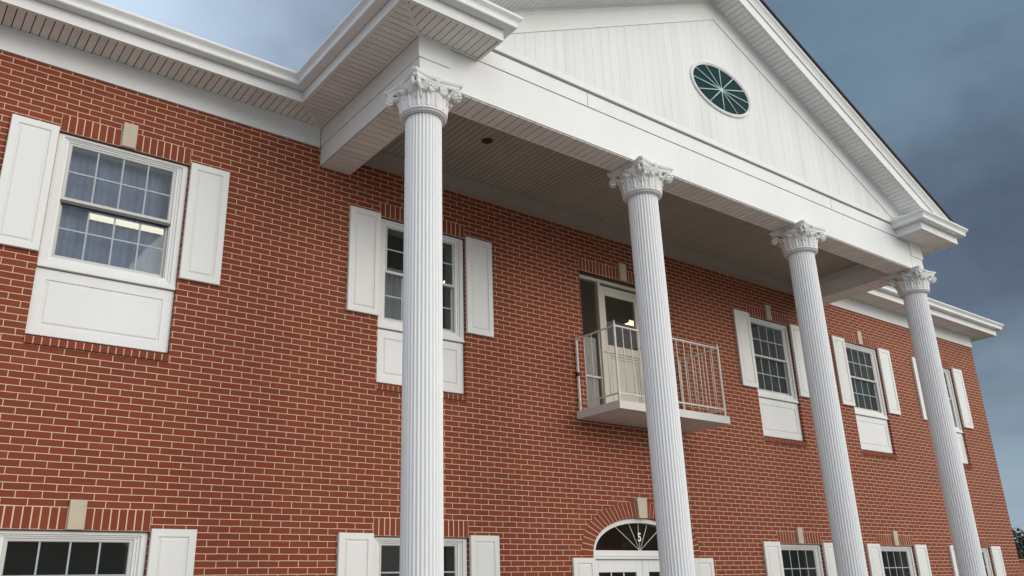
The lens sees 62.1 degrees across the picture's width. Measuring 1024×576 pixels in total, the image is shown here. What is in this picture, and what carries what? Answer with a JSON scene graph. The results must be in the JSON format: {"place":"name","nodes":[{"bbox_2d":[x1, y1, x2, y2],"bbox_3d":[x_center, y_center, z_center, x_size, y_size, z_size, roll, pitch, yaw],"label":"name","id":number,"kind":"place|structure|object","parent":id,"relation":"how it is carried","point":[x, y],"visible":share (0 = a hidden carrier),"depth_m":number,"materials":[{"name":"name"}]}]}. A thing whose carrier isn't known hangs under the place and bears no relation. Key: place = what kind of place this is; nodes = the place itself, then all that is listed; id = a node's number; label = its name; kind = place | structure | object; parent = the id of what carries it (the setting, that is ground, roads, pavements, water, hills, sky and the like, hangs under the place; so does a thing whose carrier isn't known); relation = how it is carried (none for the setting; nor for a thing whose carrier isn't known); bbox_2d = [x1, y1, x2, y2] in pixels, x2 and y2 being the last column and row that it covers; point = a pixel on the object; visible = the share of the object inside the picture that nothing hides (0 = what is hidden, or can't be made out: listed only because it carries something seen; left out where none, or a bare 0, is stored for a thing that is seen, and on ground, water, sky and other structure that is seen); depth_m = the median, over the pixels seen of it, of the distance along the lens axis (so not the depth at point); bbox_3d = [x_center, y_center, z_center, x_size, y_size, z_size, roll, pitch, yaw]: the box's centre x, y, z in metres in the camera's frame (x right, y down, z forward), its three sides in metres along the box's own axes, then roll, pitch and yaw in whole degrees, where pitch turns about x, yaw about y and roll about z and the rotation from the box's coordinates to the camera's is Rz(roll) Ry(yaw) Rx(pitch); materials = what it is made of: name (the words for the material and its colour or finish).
{"place":"outdoors","nodes":[
{"label":"outdoors","id":0,"kind":"place"},
{"bbox_2d":[98,0,1023,551],"label":"sky","id":1,"kind":"structure","parent":0,"point":[941,82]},
{"label":"ground","id":2,"kind":"structure","parent":0,"visible":0},
{"bbox_2d":[0,0,1021,575],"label":"brick building","id":3,"kind":"structure","parent":2,"relation":"on","point":[248,380],"depth_m":9.82,"materials":[{"name":"brick"},{"name":"shingle"},{"name":"white paint"}]},
{"bbox_2d":[0,530,147,575],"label":"window","id":4,"kind":"structure","parent":3,"relation":"in","point":[134,563],"depth_m":7.32,"materials":[{"name":"white paint"}]},
{"bbox_2d":[36,133,188,291],"bbox_3d":[-3.911,-0.697,8.372,1.226,1.373,0.276,13,-25,-36],"label":"window","id":5,"kind":"structure","parent":3,"relation":"in","point":[47,259],"depth_m":8.29,"materials":[{"name":"white paint"}]},
{"bbox_2d":[55,151,171,273],"bbox_3d":[-3.953,-0.706,8.433,1.010,1.190,0.021,13,-25,-36],"label":"curtain","id":6,"kind":"object","parent":3,"relation":"hanging from","point":[69,244],"visible":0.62,"depth_m":8.44,"materials":[{"name":"white fabric"}]},
{"bbox_2d":[384,268,402,320],"bbox_3d":[-1.323,0.135,10.291,0.680,0.720,0.021,13,-25,-36],"label":"curtain","id":7,"kind":"object","parent":3,"relation":"hanging from","point":[392,305],"visible":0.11,"depth_m":10.22,"materials":[{"name":"white fabric"}]},
{"bbox_2d":[373,537,466,575],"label":"window","id":8,"kind":"structure","parent":3,"relation":"in","point":[456,548],"depth_m":9.49,"materials":[{"name":"white paint"}]},
{"bbox_2d":[378,218,464,343],"bbox_3d":[-1.165,-0.048,10.403,1.214,1.373,0.276,13,-25,-36],"label":"window","id":9,"kind":"structure","parent":3,"relation":"in","point":[453,331],"depth_m":10.49,"materials":[{"name":"white paint"}]},
{"bbox_2d":[584,337,599,407],"bbox_3d":[1.060,1.189,11.791,0.370,1.080,0.014,13,-25,-36],"label":"curtain","id":10,"kind":"object","parent":3,"relation":"hanging from","point":[589,367],"visible":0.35,"depth_m":11.85,"materials":[{"name":"white fabric"}]},
{"bbox_2d":[596,560,642,575],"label":"entrance door","id":11,"kind":"structure","parent":3,"relation":"in","point":[602,566],"depth_m":10.95,"materials":[{"name":"white paint"}]},
{"bbox_2d":[600,285,644,403],"bbox_3d":[1.624,0.919,12.282,0.799,1.903,0.110,13,-25,-36],"label":"balcony door","id":12,"kind":"structure","parent":3,"relation":"in","point":[604,291],"depth_m":12.26,"materials":[{"name":"beige paint"}]},
{"bbox_2d":[619,318,633,325],"bbox_3d":[2.078,0.616,14.852,0.340,0.075,0.220,13,-25,-36],"label":"fluorescent light","id":13,"kind":"object","parent":3,"relation":"attached to","point":[628,321],"visible":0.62,"depth_m":14.76,"materials":[{"name":"white paint"}]},
{"bbox_2d":[642,560,659,575],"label":"entrance door","id":14,"kind":"structure","parent":3,"relation":"in","point":[648,566],"depth_m":11.28,"materials":[{"name":"white paint"}]},
{"bbox_2d":[690,61,750,117],"bbox_3d":[2.873,-2.715,11.649,1.270,0.756,0.027,13,-25,-36],"label":"oval window","id":15,"kind":"structure","parent":3,"relation":"in","point":[720,89],"depth_m":11.64,"materials":[{"name":"white paint"}]},
{"bbox_2d":[751,325,784,392],"bbox_3d":[4.296,1.237,14.508,0.919,1.190,0.028,13,-25,-36],"label":"curtain","id":16,"kind":"object","parent":3,"relation":"hanging from","point":[772,351],"visible":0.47,"depth_m":14.59,"materials":[{"name":"grey fabric"}]},
{"bbox_2d":[750,317,798,403],"bbox_3d":[4.326,1.251,14.463,1.129,1.373,0.276,13,-25,-36],"label":"window","id":17,"kind":"structure","parent":3,"relation":"in","point":[790,395],"depth_m":14.56,"materials":[{"name":"white paint"}]},
{"bbox_2d":[780,544,823,575],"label":"window","id":18,"kind":"structure","parent":3,"relation":"in","point":[812,557],"depth_m":13.53,"materials":[{"name":"white paint"}]},
{"bbox_2d":[846,350,874,409],"bbox_3d":[6.544,1.768,16.170,0.949,1.190,0.028,13,-25,-36],"label":"curtain","id":19,"kind":"object","parent":3,"relation":"hanging from","point":[858,383],"visible":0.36,"depth_m":16.27,"materials":[{"name":"grey fabric"}]},
{"bbox_2d":[845,342,887,419],"bbox_3d":[6.574,1.783,16.124,1.159,1.373,0.276,13,-25,-36],"label":"window","id":20,"kind":"structure","parent":3,"relation":"in","point":[874,380],"depth_m":16.25,"materials":[{"name":"white paint"}]},
{"bbox_2d":[880,546,916,575],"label":"window","id":21,"kind":"structure","parent":3,"relation":"in","point":[904,554],"depth_m":15.20,"materials":[{"name":"white paint"}]},
{"bbox_2d":[943,368,962,433],"bbox_3d":[8.874,2.327,17.825,1.264,1.373,0.276,13,-25,-36],"label":"window","id":22,"kind":"structure","parent":3,"relation":"in","point":[956,418],"depth_m":18.07,"materials":[{"name":"white paint"}]},
{"bbox_2d":[981,548,993,575],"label":"window","id":23,"kind":"structure","parent":3,"relation":"in","point":[987,563],"depth_m":16.95,"materials":[{"name":"white paint"}]},
{"label":"lawn","id":24,"kind":"structure","parent":0,"visible":0},
{"bbox_2d":[1012,527,1023,558],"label":"leafy tree","id":25,"kind":"object","parent":24,"relation":"on","point":[1019,543],"visible":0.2,"depth_m":34.07,"materials":[{"name":"green plant"}]},
{"bbox_2d":[1019,559,1023,575],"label":"garden wall","id":26,"kind":"structure","parent":24,"relation":"on","point":[1021,561],"depth_m":26.75,"materials":[{"name":"red brick"}]}
]}

